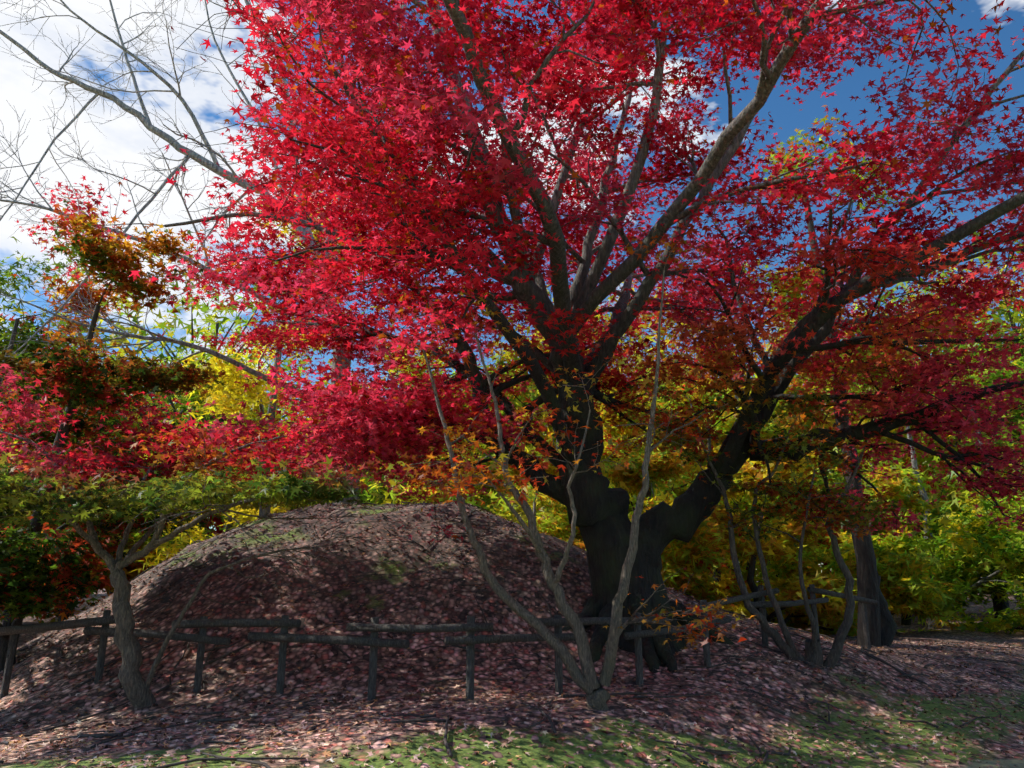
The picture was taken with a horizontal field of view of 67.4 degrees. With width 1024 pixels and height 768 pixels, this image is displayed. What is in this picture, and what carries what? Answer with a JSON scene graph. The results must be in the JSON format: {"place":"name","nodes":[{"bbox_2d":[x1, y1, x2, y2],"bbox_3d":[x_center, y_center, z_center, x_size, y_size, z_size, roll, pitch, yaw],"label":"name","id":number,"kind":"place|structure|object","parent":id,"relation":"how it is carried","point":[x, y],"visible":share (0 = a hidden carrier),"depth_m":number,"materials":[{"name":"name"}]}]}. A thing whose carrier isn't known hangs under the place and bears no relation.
{"place":"outdoors","nodes":[
{"label":"outdoors","id":0,"kind":"place"},
{"bbox_2d":[0,252,127,595],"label":"tree","id":1,"kind":"object","parent":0,"point":[27,325],"depth_m":30.19,"materials":[{"name":"green plant"}]},
{"bbox_2d":[359,342,493,500],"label":"tree","id":2,"kind":"object","parent":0,"point":[463,454],"depth_m":28.17,"materials":[{"name":"plant"}]},
{"bbox_2d":[0,500,1023,767],"bbox_3d":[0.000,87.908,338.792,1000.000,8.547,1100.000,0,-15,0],"label":"ground","id":3,"kind":"structure","parent":0,"point":[426,598],"depth_m":8.59,"materials":[{"name":"brown soil"}]},
{"bbox_2d":[0,437,35,520],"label":"tree","id":4,"kind":"object","parent":3,"relation":"on","point":[15,458],"visible":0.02,"depth_m":15.79,"materials":[{"name":"red plant"}]},
{"bbox_2d":[0,267,147,621],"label":"tree","id":5,"kind":"object","parent":3,"relation":"on","point":[95,295],"depth_m":23.41,"materials":[{"name":"plant"}]},
{"bbox_2d":[0,197,241,671],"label":"dark tree","id":6,"kind":"object","parent":3,"relation":"on","point":[93,250],"depth_m":10.40,"materials":[{"name":"green plant"}]},
{"bbox_2d":[0,363,406,707],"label":"maple tree","id":7,"kind":"object","parent":3,"relation":"on","point":[240,490],"depth_m":7.74,"materials":[{"name":"red plant"}]},
{"bbox_2d":[0,0,431,505],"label":"bare tree","id":8,"kind":"object","parent":3,"relation":"on","point":[144,119],"visible":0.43,"depth_m":18.11,"materials":[{"name":"grey plant"}]},
{"bbox_2d":[100,347,335,569],"bbox_3d":[-8.425,3.544,24.472,7.277,9.903,6.635,0,-15,0],"label":"tree","id":9,"kind":"object","parent":3,"relation":"on","point":[138,536],"depth_m":24.35,"materials":[{"name":"green plant"}]},
{"bbox_2d":[118,187,398,574],"bbox_3d":[-6.431,0.510,19.953,9.084,12.535,8.342,0,-15,0],"label":"ginkgo tree","id":10,"kind":"object","parent":3,"relation":"on","point":[225,401],"depth_m":19.29,"materials":[{"name":"yellow plant"}]},
{"bbox_2d":[353,325,471,475],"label":"tree","id":11,"kind":"object","parent":3,"relation":"on","point":[405,350],"depth_m":39.40,"materials":[{"name":"red plant"}]},
{"bbox_2d":[0,584,878,699],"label":"fence","id":12,"kind":"object","parent":3,"relation":"on","point":[374,642],"visible":0.77,"depth_m":8.03,"materials":[{"name":"brown wood"}]},
{"bbox_2d":[0,501,1023,767],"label":"fallen leaves","id":13,"kind":"object","parent":3,"relation":"on","point":[430,707],"visible":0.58,"depth_m":7.54,"materials":[{"name":"brown plant"}]},
{"bbox_2d":[0,210,1023,624],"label":"trees","id":14,"kind":"object","parent":3,"relation":"on","point":[498,508],"depth_m":31.24,"materials":[{"name":"plant"}]},
{"bbox_2d":[15,0,1023,672],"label":"maple tree","id":15,"kind":"object","parent":3,"relation":"on","point":[399,74],"depth_m":9.48,"materials":[{"name":"red plant"}]},
{"bbox_2d":[489,444,583,547],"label":"tree","id":16,"kind":"object","parent":3,"relation":"on","point":[560,524],"depth_m":19.32,"materials":[{"name":"plant"}]},
{"bbox_2d":[489,341,630,525],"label":"tree","id":17,"kind":"object","parent":3,"relation":"on","point":[553,505],"depth_m":23.19,"materials":[{"name":"yellow plant"}]},
{"bbox_2d":[368,220,762,710],"bbox_3d":[0.538,0.884,7.458,3.867,4.788,2.317,0,-15,0],"label":"small tree","id":18,"kind":"object","parent":3,"relation":"on","point":[589,684],"depth_m":7.12,"materials":[{"name":"plant"}]},
{"bbox_2d":[526,314,620,349],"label":"tree","id":19,"kind":"object","parent":3,"relation":"on","point":[582,333],"depth_m":43.29,"materials":[{"name":"red plant"}]},
{"bbox_2d":[549,446,731,609],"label":"tree","id":20,"kind":"object","parent":3,"relation":"on","point":[658,470],"depth_m":17.34,"materials":[{"name":"green plant"}]},
{"bbox_2d":[554,371,776,606],"bbox_3d":[3.863,3.297,19.726,5.115,6.932,6.747,12,-19,-37],"label":"tree","id":21,"kind":"object","parent":3,"relation":"on","point":[730,586],"depth_m":19.32,"materials":[{"name":"plant"}]},
{"bbox_2d":[628,365,841,618],"bbox_3d":[6.883,3.600,23.135,6.562,8.196,8.038,0,-15,0],"label":"tree","id":22,"kind":"object","parent":3,"relation":"on","point":[809,561],"depth_m":22.00,"materials":[{"name":"plant"}]},
{"bbox_2d":[637,305,857,608],"bbox_3d":[9.878,2.574,30.040,9.274,13.504,8.448,0,-15,0],"label":"tree","id":23,"kind":"object","parent":3,"relation":"on","point":[802,416],"depth_m":31.21,"materials":[{"name":"plant"}]},
{"bbox_2d":[659,317,842,581],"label":"tree","id":24,"kind":"object","parent":3,"relation":"on","point":[769,343],"depth_m":43.35,"materials":[{"name":"plant"}]},
{"bbox_2d":[678,451,857,629],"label":"tree","id":25,"kind":"object","parent":3,"relation":"on","point":[773,548],"depth_m":17.59,"materials":[{"name":"green plant"}]},
{"bbox_2d":[614,370,923,667],"bbox_3d":[3.628,1.701,9.872,4.665,4.108,2.451,0,-15,0],"label":"small tree","id":26,"kind":"object","parent":3,"relation":"on","point":[826,511],"depth_m":9.68,"materials":[{"name":"plant"}]},
{"bbox_2d":[698,373,857,622],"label":"tree","id":27,"kind":"object","parent":3,"relation":"on","point":[730,421],"depth_m":24.48,"materials":[{"name":"green plant"}]},
{"bbox_2d":[723,105,998,647],"bbox_3d":[6.322,-0.200,14.586,4.938,11.208,4.686,0,-15,0],"label":"dark tree","id":28,"kind":"object","parent":3,"relation":"on","point":[800,285],"depth_m":14.46,"materials":[{"name":"red plant"}]},
{"bbox_2d":[771,458,984,636],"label":"tree","id":29,"kind":"object","parent":3,"relation":"on","point":[927,598],"depth_m":17.58,"materials":[{"name":"green plant"}]},
{"bbox_2d":[877,571,897,646],"bbox_3d":[6.627,4.151,13.857,0.546,1.819,0.470,0,-15,0],"label":"rock","id":30,"kind":"object","parent":3,"relation":"on","point":[889,626],"visible":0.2,"depth_m":13.69,"materials":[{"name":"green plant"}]},
{"bbox_2d":[797,359,1023,631],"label":"tree","id":31,"kind":"object","parent":3,"relation":"on","point":[980,537],"depth_m":18.62,"materials":[{"name":"green plant"}]},
{"bbox_2d":[908,343,1023,621],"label":"tree","id":32,"kind":"object","parent":3,"relation":"on","point":[993,376],"depth_m":22.49,"materials":[{"name":"green plant"}]},
{"bbox_2d":[917,544,1023,633],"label":"bush","id":33,"kind":"object","parent":3,"relation":"on","point":[1011,562],"depth_m":18.32,"materials":[{"name":"green plant"}]},
{"bbox_2d":[0,0,1023,575],"label":"sky","id":34,"kind":"structure","parent":0,"point":[122,139],"materials":[{"name":"blue"}]},
{"bbox_2d":[958,298,1023,607],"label":"tree","id":35,"kind":"object","parent":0,"point":[1017,415],"depth_m":28.59,"materials":[{"name":"red plant"}]}
]}

